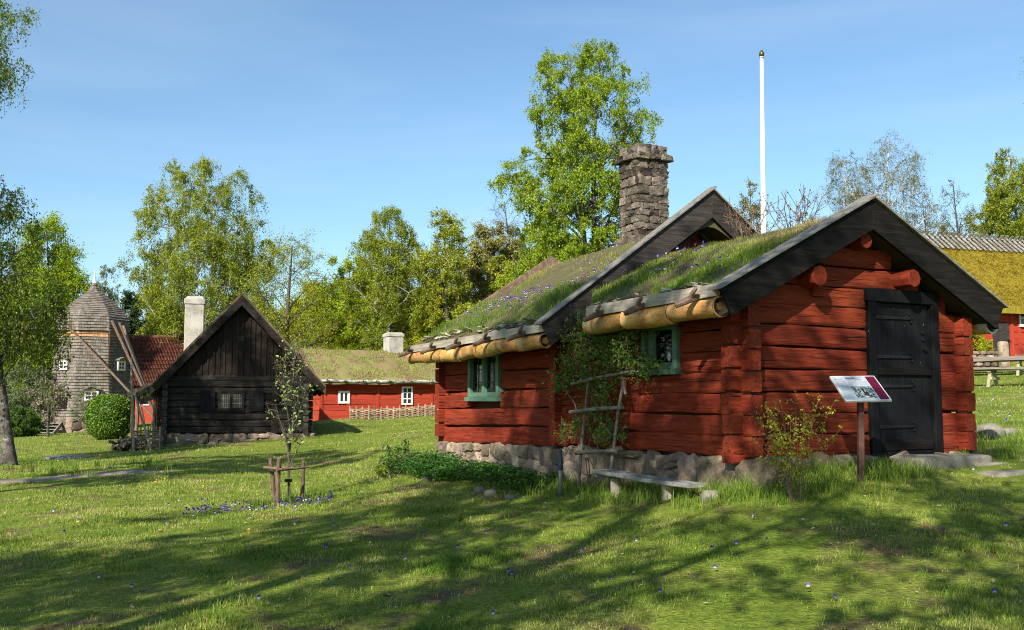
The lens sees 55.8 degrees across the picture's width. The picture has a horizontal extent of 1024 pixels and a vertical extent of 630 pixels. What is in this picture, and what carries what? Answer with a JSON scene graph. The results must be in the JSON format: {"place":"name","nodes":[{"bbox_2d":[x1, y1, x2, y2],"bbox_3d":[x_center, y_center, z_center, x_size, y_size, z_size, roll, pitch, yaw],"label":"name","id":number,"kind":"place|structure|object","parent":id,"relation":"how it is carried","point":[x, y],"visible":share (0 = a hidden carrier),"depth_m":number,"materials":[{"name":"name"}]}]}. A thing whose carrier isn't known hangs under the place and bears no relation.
{"place":"outdoors","nodes":[
{"label":"outdoors","id":0,"kind":"place"},
{"bbox_2d":[0,470,173,483],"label":"path","id":1,"kind":"structure","parent":0,"point":[39,479],"depth_m":19.90,"materials":[{"name":"grey gravel"}]},
{"bbox_2d":[0,361,1023,629],"bbox_3d":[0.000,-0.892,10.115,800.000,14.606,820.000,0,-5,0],"label":"ground","id":2,"kind":"structure","parent":0,"point":[804,610],"depth_m":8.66,"materials":[{"name":"green plant"}]},
{"bbox_2d":[0,0,40,117],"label":"birch tree","id":3,"kind":"object","parent":2,"relation":"on","point":[4,71],"visible":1,"depth_m":23.81,"materials":[{"name":"green plant"}]},
{"bbox_2d":[0,235,46,368],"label":"maple tree","id":4,"kind":"object","parent":2,"relation":"on","point":[7,244],"depth_m":66.03,"materials":[{"name":"green plant"}]},
{"bbox_2d":[9,405,46,436],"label":"orchard shrub","id":5,"kind":"object","parent":2,"relation":"on","point":[21,426],"visible":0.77,"depth_m":44.44,"materials":[{"name":"green plant"}]},
{"bbox_2d":[5,358,55,428],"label":"orchard shrub","id":6,"kind":"object","parent":2,"relation":"on","point":[13,399],"visible":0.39,"depth_m":49.23,"materials":[{"name":"green plant"}]},
{"bbox_2d":[1,281,72,393],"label":"maple tree","id":7,"kind":"object","parent":2,"relation":"on","point":[16,354],"visible":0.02,"depth_m":61.91,"materials":[{"name":"green plant"}]},
{"bbox_2d":[0,175,80,465],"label":"birch tree","id":8,"kind":"object","parent":2,"relation":"on","point":[28,329],"visible":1,"depth_m":24.23,"materials":[{"name":"green plant"}]},
{"bbox_2d":[23,378,72,436],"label":"apple tree","id":9,"kind":"object","parent":2,"relation":"on","point":[45,401],"visible":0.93,"depth_m":41.69,"materials":[{"name":"grey plant"}]},
{"bbox_2d":[0,211,99,407],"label":"beech tree","id":10,"kind":"object","parent":2,"relation":"on","point":[72,276],"visible":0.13,"depth_m":57.55,"materials":[{"name":"green plant"}]},
{"bbox_2d":[44,455,94,459],"bbox_3d":[-12.216,3.965,26.758,1.320,0.145,1.320,0,-5,0],"label":"well cover","id":11,"kind":"object","parent":2,"relation":"on","point":[59,457],"visible":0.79,"depth_m":26.47,"materials":[{"name":"grey stone"}]},
{"bbox_2d":[69,383,103,435],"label":"fruit tree","id":12,"kind":"object","parent":2,"relation":"on","point":[80,394],"visible":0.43,"depth_m":40.60,"materials":[{"name":"green plant"}]},
{"bbox_2d":[39,272,156,433],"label":"smock windmill","id":13,"kind":"object","parent":2,"relation":"on","point":[101,342],"visible":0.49,"depth_m":50.38,"materials":[{"name":"grey wood"}]},
{"bbox_2d":[53,388,71,419],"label":"door","id":14,"kind":"structure","parent":13,"relation":"in","point":[64,406],"depth_m":49.67,"materials":[{"name":"brown wood"}]},
{"bbox_2d":[57,356,70,369],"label":"window","id":15,"kind":"structure","parent":13,"relation":"in","point":[64,359],"depth_m":50.14,"materials":[{"name":"white paint"}]},
{"bbox_2d":[83,386,100,399],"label":"window","id":16,"kind":"structure","parent":13,"relation":"in","point":[91,388],"depth_m":49.88,"materials":[{"name":"white paint"}]},
{"bbox_2d":[115,357,128,370],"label":"window","id":17,"kind":"structure","parent":13,"relation":"in","point":[121,364],"depth_m":51.38,"materials":[{"name":"white paint"}]},
{"bbox_2d":[89,264,122,305],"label":"birch tree","id":18,"kind":"object","parent":2,"relation":"on","point":[112,295],"visible":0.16,"depth_m":75.29,"materials":[{"name":"green plant"}]},
{"bbox_2d":[83,393,134,439],"bbox_3d":[-14.688,3.727,35.335,1.734,1.732,1.695,-3,-6,32],"label":"round bush","id":19,"kind":"object","parent":2,"relation":"on","point":[108,417],"visible":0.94,"depth_m":34.80,"materials":[{"name":"green plant"}]},
{"bbox_2d":[106,436,146,450],"bbox_3d":[-11.868,3.987,29.772,1.048,0.506,1.152,0,-5,0],"label":"stone pile","id":20,"kind":"object","parent":2,"relation":"on","point":[124,444],"visible":0.77,"depth_m":29.48,"materials":[{"name":"grey stone"}]},
{"bbox_2d":[130,357,134,451],"bbox_3d":[-11.368,2.716,28.965,0.389,2.900,0.084,-4,-6,40],"label":"pole","id":21,"kind":"object","parent":2,"relation":"on","point":[132,414],"visible":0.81,"depth_m":28.93,"materials":[{"name":"brown wood"}]},
{"bbox_2d":[117,288,153,334],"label":"pine tree","id":22,"kind":"object","parent":2,"relation":"on","point":[130,300],"visible":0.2,"depth_m":73.56,"materials":[{"name":"green plant"}]},
{"bbox_2d":[130,382,151,449],"bbox_3d":[-11.178,3.066,29.144,0.862,2.149,0.069,-1,-5,15],"label":"pole","id":23,"kind":"object","parent":2,"relation":"on","point":[145,430],"visible":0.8,"depth_m":29.09,"materials":[{"name":"brown wood"}]},
{"bbox_2d":[130,426,160,450],"bbox_3d":[-11.136,3.781,29.490,0.928,0.770,0.262,0,-5,0],"label":"wattle hurdle","id":24,"kind":"object","parent":2,"relation":"on","point":[141,434],"visible":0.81,"depth_m":29.50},
{"bbox_2d":[128,332,183,422],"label":"tiled house","id":25,"kind":"structure","parent":2,"relation":"on","point":[150,352],"depth_m":62.48,"materials":[{"name":"tile"}]},
{"bbox_2d":[134,292,204,378],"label":"lime tree","id":26,"kind":"object","parent":2,"relation":"on","point":[142,331],"visible":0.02,"depth_m":67.36,"materials":[{"name":"green plant"}]},
{"bbox_2d":[114,154,288,360],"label":"birch tree","id":27,"kind":"object","parent":2,"relation":"on","point":[168,310],"visible":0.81,"depth_m":64.85,"materials":[{"name":"green plant"}]},
{"bbox_2d":[127,292,325,446],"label":"black timber house","id":28,"kind":"structure","parent":2,"relation":"on","point":[213,382],"depth_m":31.37,"materials":[{"name":"grey wood"}]},
{"bbox_2d":[218,391,244,410],"bbox_3d":[-9.082,2.786,31.292,0.811,0.629,0.060,1,-5,-16],"label":"window","id":29,"kind":"structure","parent":28,"relation":"in","point":[227,400],"depth_m":31.28,"materials":[{"name":"grey wood"}]},
{"bbox_2d":[183,491,332,515],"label":"lawn pansies","id":30,"kind":"object","parent":2,"relation":"on","point":[242,507],"visible":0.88,"depth_m":13.62,"materials":[{"name":"purple plant"}]},
{"bbox_2d":[262,313,292,336],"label":"woodland shrub","id":31,"kind":"object","parent":2,"relation":"on","point":[278,324],"visible":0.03,"depth_m":64.34,"materials":[{"name":"green plant"}]},
{"bbox_2d":[223,223,344,352],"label":"birch tree","id":32,"kind":"object","parent":2,"relation":"on","point":[259,301],"visible":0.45,"depth_m":53.87,"materials":[{"name":"green plant"}]},
{"bbox_2d":[263,457,309,506],"bbox_3d":[-3.311,2.466,14.176,0.668,0.761,0.566,2,-5,-23],"label":"tree guard","id":33,"kind":"object","parent":2,"relation":"on","point":[275,490],"visible":0.84,"depth_m":14.15,"materials":[{"name":"brown wood"}]},
{"bbox_2d":[284,479,291,496],"bbox_3d":[-3.273,2.602,14.133,0.110,0.402,0.025,0,-5,0],"label":"plant label","id":34,"kind":"object","parent":2,"relation":"on","point":[288,480],"visible":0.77,"depth_m":14.14,"materials":[{"name":"black metal"}]},
{"bbox_2d":[266,331,323,501],"bbox_3d":[-3.319,1.591,14.419,0.850,2.713,0.913,-1,-5,13],"label":"apple sapling","id":35,"kind":"object","parent":2,"relation":"on","point":[290,436],"visible":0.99,"depth_m":14.42,"materials":[{"name":"green plant"}]},
{"bbox_2d":[279,271,342,351],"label":"oak tree","id":36,"kind":"object","parent":2,"relation":"on","point":[294,311],"visible":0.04,"depth_m":61.05,"materials":[{"name":"green plant"}]},
{"bbox_2d":[291,247,384,349],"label":"beech tree","id":37,"kind":"object","parent":2,"relation":"on","point":[354,344],"visible":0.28,"depth_m":54.82,"materials":[{"name":"green plant"}]},
{"bbox_2d":[297,332,446,420],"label":"turf roofed red house","id":38,"kind":"structure","parent":2,"relation":"on","point":[385,376],"depth_m":46.48,"materials":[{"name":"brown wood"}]},
{"bbox_2d":[338,391,349,402],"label":"window","id":39,"kind":"structure","parent":38,"relation":"in","point":[343,396],"depth_m":45.31,"materials":[{"name":"white paint"}]},
{"bbox_2d":[401,387,412,404],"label":"window","id":40,"kind":"structure","parent":38,"relation":"in","point":[407,392],"depth_m":46.79,"materials":[{"name":"white paint"}]},
{"bbox_2d":[328,267,426,350],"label":"beech tree","id":41,"kind":"object","parent":2,"relation":"on","point":[337,340],"visible":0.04,"depth_m":54.96,"materials":[{"name":"green plant"}]},
{"bbox_2d":[373,462,389,476],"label":"young shrub","id":42,"kind":"object","parent":2,"relation":"on","point":[380,471],"visible":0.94,"depth_m":16.60,"materials":[{"name":"green plant"}]},
{"bbox_2d":[338,204,436,350],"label":"birch tree","id":43,"kind":"object","parent":2,"relation":"on","point":[375,294],"visible":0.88,"depth_m":53.46,"materials":[{"name":"green plant"}]},
{"bbox_2d":[379,441,399,474],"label":"young shrub","id":44,"kind":"object","parent":2,"relation":"on","point":[388,451],"visible":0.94,"depth_m":17.07,"materials":[{"name":"green plant"}]},
{"bbox_2d":[349,403,438,419],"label":"wattle fence","id":45,"kind":"object","parent":2,"relation":"on","point":[393,414],"visible":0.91,"depth_m":43.28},
{"bbox_2d":[393,438,414,471],"bbox_3d":[-1.960,2.529,17.313,0.427,0.679,0.260,-3,-6,28],"label":"young shrub","id":46,"kind":"object","parent":2,"relation":"on","point":[405,449],"visible":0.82,"depth_m":17.28,"materials":[{"name":"green plant"}]},
{"bbox_2d":[381,295,438,348],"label":"woodland shrub","id":47,"kind":"object","parent":2,"relation":"on","point":[418,337],"visible":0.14,"depth_m":53.89,"materials":[{"name":"green plant"}]},
{"bbox_2d":[378,249,457,319],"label":"birch tree","id":48,"kind":"object","parent":2,"relation":"on","point":[414,281],"visible":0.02,"depth_m":59.73,"materials":[{"name":"green plant"}]},
{"bbox_2d":[422,477,431,481],"bbox_3d":[-1.364,2.666,15.530,0.170,0.122,0.132,0,-5,0],"label":"field stone","id":49,"kind":"object","parent":2,"relation":"on","point":[425,479],"visible":0.44,"depth_m":15.48,"materials":[{"name":"grey stone"}]},
{"bbox_2d":[408,295,452,341],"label":"woodland shrub","id":50,"kind":"object","parent":2,"relation":"on","point":[441,306],"visible":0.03,"depth_m":55.43,"materials":[{"name":"green plant"}]},
{"bbox_2d":[411,205,476,328],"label":"birch tree","id":51,"kind":"object","parent":2,"relation":"on","point":[448,273],"visible":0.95,"depth_m":53.14,"materials":[{"name":"green plant"}]},
{"bbox_2d":[446,300,480,320],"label":"woodland shrub","id":52,"kind":"object","parent":2,"relation":"on","point":[459,311],"visible":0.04,"depth_m":52.00,"materials":[{"name":"green plant"}]},
{"bbox_2d":[372,449,564,492],"bbox_3d":[-0.837,2.456,15.619,1.398,0.445,5.077,3,-6,-27],"label":"ground cover","id":53,"kind":"object","parent":2,"relation":"on","point":[455,469],"visible":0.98,"depth_m":15.25,"materials":[{"name":"green plant"}]},
{"bbox_2d":[474,486,486,491],"bbox_3d":[-0.452,2.519,13.837,0.182,0.135,0.151,0,-5,0],"label":"field stone","id":54,"kind":"object","parent":2,"relation":"on","point":[479,489],"visible":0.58,"depth_m":13.79,"materials":[{"name":"grey stone"}]},
{"bbox_2d":[444,217,526,309],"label":"pine tree","id":55,"kind":"object","parent":2,"relation":"on","point":[485,247],"visible":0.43,"depth_m":57.26,"materials":[{"name":"green plant"}]},
{"bbox_2d":[484,489,497,495],"bbox_3d":[-0.290,2.497,13.435,0.209,0.152,0.172,0,-5,0],"label":"field stone","id":56,"kind":"object","parent":2,"relation":"on","point":[490,492],"visible":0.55,"depth_m":13.38,"materials":[{"name":"grey stone"}]},
{"bbox_2d":[476,254,516,297],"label":"woodland shrub","id":57,"kind":"object","parent":2,"relation":"on","point":[490,287],"visible":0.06,"depth_m":55.77,"materials":[{"name":"green plant"}]},
{"bbox_2d":[475,188,529,294],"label":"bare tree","id":58,"kind":"object","parent":2,"relation":"on","point":[498,221],"visible":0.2,"depth_m":58.34,"materials":[{"name":"brown plant"}]},
{"bbox_2d":[505,494,514,498],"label":"field stone","id":59,"kind":"object","parent":2,"relation":"on","point":[509,496],"visible":0.65,"depth_m":12.99,"materials":[{"name":"grey stone"}]},
{"bbox_2d":[503,544,524,549],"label":"fallen twig","id":60,"kind":"object","parent":2,"relation":"on","point":[513,548],"visible":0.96,"depth_m":9.18,"materials":[{"name":"brown wood"}]},
{"bbox_2d":[52,466,1007,614],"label":"scattered pansies","id":61,"kind":"object","parent":2,"relation":"on","point":[258,596],"visible":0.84,"depth_m":8.34,"materials":[{"name":"purple plant"}]},
{"bbox_2d":[495,216,571,291],"bbox_3d":[1.246,-0.359,37.355,4.136,7.913,4.405,5,-7,-42],"label":"hazel tree","id":62,"kind":"object","parent":2,"relation":"on","point":[518,270],"visible":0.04,"depth_m":37.17,"materials":[{"name":"green plant"}]},
{"bbox_2d":[558,449,562,495],"bbox_3d":[0.645,2.146,12.863,0.072,0.720,0.070,0,-5,0],"label":"metal post","id":63,"kind":"object","parent":2,"relation":"on","point":[560,476],"visible":0.91,"depth_m":12.85,"materials":[{"name":"grey metal"}]},
{"bbox_2d":[485,37,669,270],"bbox_3d":[2.715,-3.498,34.518,6.130,13.332,5.712,4,-6,-37],"label":"birch tree","id":64,"kind":"object","parent":2,"relation":"on","point":[566,184],"visible":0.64,"depth_m":33.75,"materials":[{"name":"green plant"}]},
{"bbox_2d":[569,354,632,488],"bbox_3d":[1.145,1.413,12.750,0.281,1.790,1.497,3,-6,-28],"label":"trellis","id":65,"kind":"object","parent":2,"relation":"on","point":[612,451],"visible":0.81,"depth_m":12.60,"materials":[{"name":"grey wood"}]},
{"bbox_2d":[541,300,668,487],"bbox_3d":[1.182,1.038,12.909,0.677,2.514,3.017,3,-6,-28],"label":"climbing rose","id":66,"kind":"object","parent":65,"relation":"attached to","point":[611,351],"visible":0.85,"depth_m":12.89,"materials":[{"name":"green plant"}]},
{"bbox_2d":[593,469,704,499],"bbox_3d":[1.574,2.084,11.435,0.277,0.400,1.880,3,-6,-28],"label":"bench","id":67,"kind":"object","parent":2,"relation":"on","point":[619,475],"visible":0.96,"depth_m":11.32,"materials":[{"name":"grey wood"}]},
{"bbox_2d":[398,142,1007,491],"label":"red log cottage","id":68,"kind":"structure","parent":2,"relation":"on","point":[901,309],"depth_m":12.08,"materials":[{"name":"wood"}]},
{"bbox_2d":[464,353,506,400],"bbox_3d":[-0.448,1.062,16.535,0.235,0.825,1.240,3,-6,-28],"label":"window","id":69,"kind":"structure","parent":68,"relation":"in","point":[484,384],"depth_m":16.49,"materials":[{"name":"green paint"}]},
{"bbox_2d":[637,323,688,375],"bbox_3d":[1.887,0.435,12.128,0.235,0.635,0.800,3,-6,-28],"label":"window","id":70,"kind":"structure","parent":68,"relation":"in","point":[667,340],"depth_m":12.06,"materials":[{"name":"green paint"}]},
{"bbox_2d":[721,192,785,237],"bbox_3d":[3.664,-1.423,14.760,1.000,0.845,0.775,0,-5,0],"label":"dry rose bush","id":71,"kind":"object","parent":68,"relation":"on","point":[736,222],"visible":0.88,"depth_m":14.70,"materials":[{"name":"brown plant"}]},
{"bbox_2d":[762,184,828,228],"bbox_3d":[4.039,-1.487,13.752,0.912,0.831,0.599,0,-5,0],"label":"dry rose bush","id":72,"kind":"object","parent":68,"relation":"on","point":[798,219],"visible":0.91,"depth_m":13.73,"materials":[{"name":"brown plant"}]},
{"bbox_2d":[876,302,932,450],"bbox_3d":[4.853,0.766,12.005,0.974,1.815,0.090,3,-6,-28],"label":"door","id":73,"kind":"structure","parent":68,"relation":"in","point":[904,371],"depth_m":12.00,"materials":[{"name":"black wood"}]},
{"bbox_2d":[700,490,721,501],"bbox_3d":[2.145,1.970,10.422,0.232,0.169,0.192,0,-5,0],"label":"field stone","id":74,"kind":"object","parent":2,"relation":"on","point":[704,493],"visible":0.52,"depth_m":10.36,"materials":[{"name":"grey stone"}]},
{"bbox_2d":[734,179,770,233],"bbox_3d":[9.423,-1.562,38.262,2.587,7.982,2.622,-4,-6,39],"label":"budding tree","id":75,"kind":"object","parent":2,"relation":"on","point":[746,203],"visible":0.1,"depth_m":38.47,"materials":[{"name":"green plant"}]},
{"bbox_2d":[759,50,765,233],"bbox_3d":[5.921,-2.120,22.768,0.234,8.488,0.150,0,-5,0],"label":"flagpole","id":76,"kind":"object","parent":2,"relation":"on","point":[762,147],"visible":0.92,"depth_m":22.91,"materials":[{"name":"white metal"}]},
{"bbox_2d":[746,389,842,501],"bbox_3d":[2.908,1.341,9.895,0.853,1.156,0.740,-5,-7,43],"label":"thin shrub","id":77,"kind":"object","parent":2,"relation":"on","point":[781,439],"visible":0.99,"depth_m":9.84,"materials":[{"name":"green plant"}]},
{"bbox_2d":[793,213,818,224],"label":"budding tree","id":78,"kind":"object","parent":2,"relation":"on","point":[806,218],"visible":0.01,"depth_m":42.34,"materials":[{"name":"plant"}]},
{"bbox_2d":[810,149,871,220],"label":"birch tree","id":79,"kind":"object","parent":2,"relation":"on","point":[831,172],"visible":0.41,"depth_m":48.85,"materials":[{"name":"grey plant"}]},
{"bbox_2d":[829,376,891,482],"bbox_3d":[3.798,1.307,10.501,0.528,1.303,0.362,1,-5,-9],"label":"information sign","id":80,"kind":"object","parent":2,"relation":"on","point":[860,390],"visible":0.99,"depth_m":10.48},
{"bbox_2d":[829,129,941,235],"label":"birch tree","id":81,"kind":"object","parent":2,"relation":"on","point":[911,178],"visible":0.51,"depth_m":47.08,"materials":[{"name":"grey plant"}]},
{"bbox_2d":[906,192,957,240],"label":"bare tree","id":82,"kind":"object","parent":2,"relation":"on","point":[937,226],"visible":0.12,"depth_m":50.48,"materials":[{"name":"grey plant"}]},
{"bbox_2d":[891,453,992,468],"bbox_3d":[5.246,1.840,11.796,1.326,0.269,0.505,3,-6,-27],"label":"doorstep","id":83,"kind":"object","parent":2,"relation":"on","point":[953,460],"depth_m":11.57,"materials":[{"name":"stone"}]},
{"bbox_2d":[934,179,991,240],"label":"bare tree","id":84,"kind":"object","parent":2,"relation":"on","point":[947,224],"visible":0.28,"depth_m":50.61,"materials":[{"name":"grey plant"}]},
{"bbox_2d":[917,229,1023,361],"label":"thatched red house","id":85,"kind":"structure","parent":2,"relation":"on","point":[995,267],"depth_m":44.53,"materials":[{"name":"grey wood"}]},
{"bbox_2d":[992,322,1011,355],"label":"door","id":86,"kind":"structure","parent":85,"relation":"in","point":[1002,334],"depth_m":42.51,"materials":[{"name":"grey wood"}]},
{"bbox_2d":[1019,314,1023,326],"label":"window","id":87,"kind":"structure","parent":85,"relation":"in","point":[1021,316],"depth_m":42.93,"materials":[{"name":"white paint"}]},
{"bbox_2d":[969,335,994,362],"bbox_3d":[18.582,1.437,38.865,1.430,1.621,1.385,0,-5,0],"label":"garden shrub","id":88,"kind":"object","parent":2,"relation":"on","point":[984,344],"visible":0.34,"depth_m":38.58,"materials":[{"name":"green plant"}]},
{"bbox_2d":[971,351,997,367],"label":"dry stone wall","id":89,"kind":"structure","parent":2,"relation":"on","point":[987,354],"depth_m":37.98,"materials":[{"name":"grey stone"}]},
{"bbox_2d":[959,203,1009,237],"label":"hazel tree","id":90,"kind":"object","parent":2,"relation":"on","point":[979,225],"visible":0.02,"depth_m":54.79,"materials":[{"name":"green plant"}]},
{"bbox_2d":[974,423,1005,436],"bbox_3d":[7.358,1.829,14.897,0.438,0.336,0.356,0,-5,0],"label":"field stone","id":91,"kind":"object","parent":2,"relation":"on","point":[987,428],"visible":0.56,"depth_m":14.77,"materials":[{"name":"grey stone"}]},
{"bbox_2d":[975,462,1006,466],"bbox_3d":[5.915,1.923,11.912,0.809,0.230,0.304,3,-6,-28],"label":"stepping stone","id":92,"kind":"object","parent":2,"relation":"on","point":[987,464],"visible":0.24,"depth_m":11.70,"materials":[{"name":"grey stone"}]},
{"bbox_2d":[973,146,1023,241],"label":"birch tree","id":93,"kind":"object","parent":2,"relation":"on","point":[997,204],"visible":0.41,"depth_m":52.08,"materials":[{"name":"green plant"}]},
{"bbox_2d":[973,367,1023,387],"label":"bench","id":94,"kind":"object","parent":2,"relation":"on","point":[991,371],"visible":0.32,"depth_m":29.22,"materials":[{"name":"grey wood"}]},
{"bbox_2d":[973,356,1023,358],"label":"picnic table","id":95,"kind":"object","parent":2,"relation":"on","point":[998,357],"visible":0.2,"depth_m":33.99,"materials":[{"name":"grey wood"}]},
{"bbox_2d":[973,358,1023,376],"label":"picnic table","id":96,"kind":"object","parent":2,"relation":"on","point":[1019,364],"visible":0.41,"depth_m":33.00,"materials":[{"name":"grey wood"}]},
{"bbox_2d":[976,470,1023,476],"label":"stepping stone","id":97,"kind":"object","parent":2,"relation":"on","point":[1002,473],"visible":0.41,"depth_m":11.14,"materials":[{"name":"grey stone"}]},
{"bbox_2d":[978,394,1021,420],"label":"scattered pansies","id":98,"kind":"object","parent":2,"relation":"on","point":[1006,419],"visible":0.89,"depth_m":18.70,"materials":[{"name":"purple plant"}]},
{"bbox_2d":[997,341,1009,366],"bbox_3d":[18.913,1.572,37.203,0.387,1.145,0.362,0,-5,0],"label":"standing stone","id":99,"kind":"object","parent":2,"relation":"on","point":[1002,348],"visible":0.62,"depth_m":37.07,"materials":[{"name":"beige stone"}]},
{"bbox_2d":[1004,427,1017,435],"bbox_3d":[7.740,1.871,15.094,0.306,0.232,0.243,0,-5,0],"label":"field stone","id":100,"kind":"object","parent":2,"relation":"on","point":[1011,429],"visible":0.27,"depth_m":15.01,"materials":[{"name":"grey stone"}]},
{"bbox_2d":[1010,514,1023,520],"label":"fallen twig","id":101,"kind":"object","parent":2,"relation":"on","point":[1017,519],"visible":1,"depth_m":9.10,"materials":[{"name":"brown wood"}]},
{"bbox_2d":[0,445,1023,629],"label":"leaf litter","id":102,"kind":"object","parent":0,"point":[506,614],"visible":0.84,"depth_m":8.33,"materials":[{"name":"plant"}]},
{"bbox_2d":[0,0,1023,337],"label":"sky","id":103,"kind":"structure","parent":0,"point":[337,112],"materials":[{"name":"blue"}]}
]}

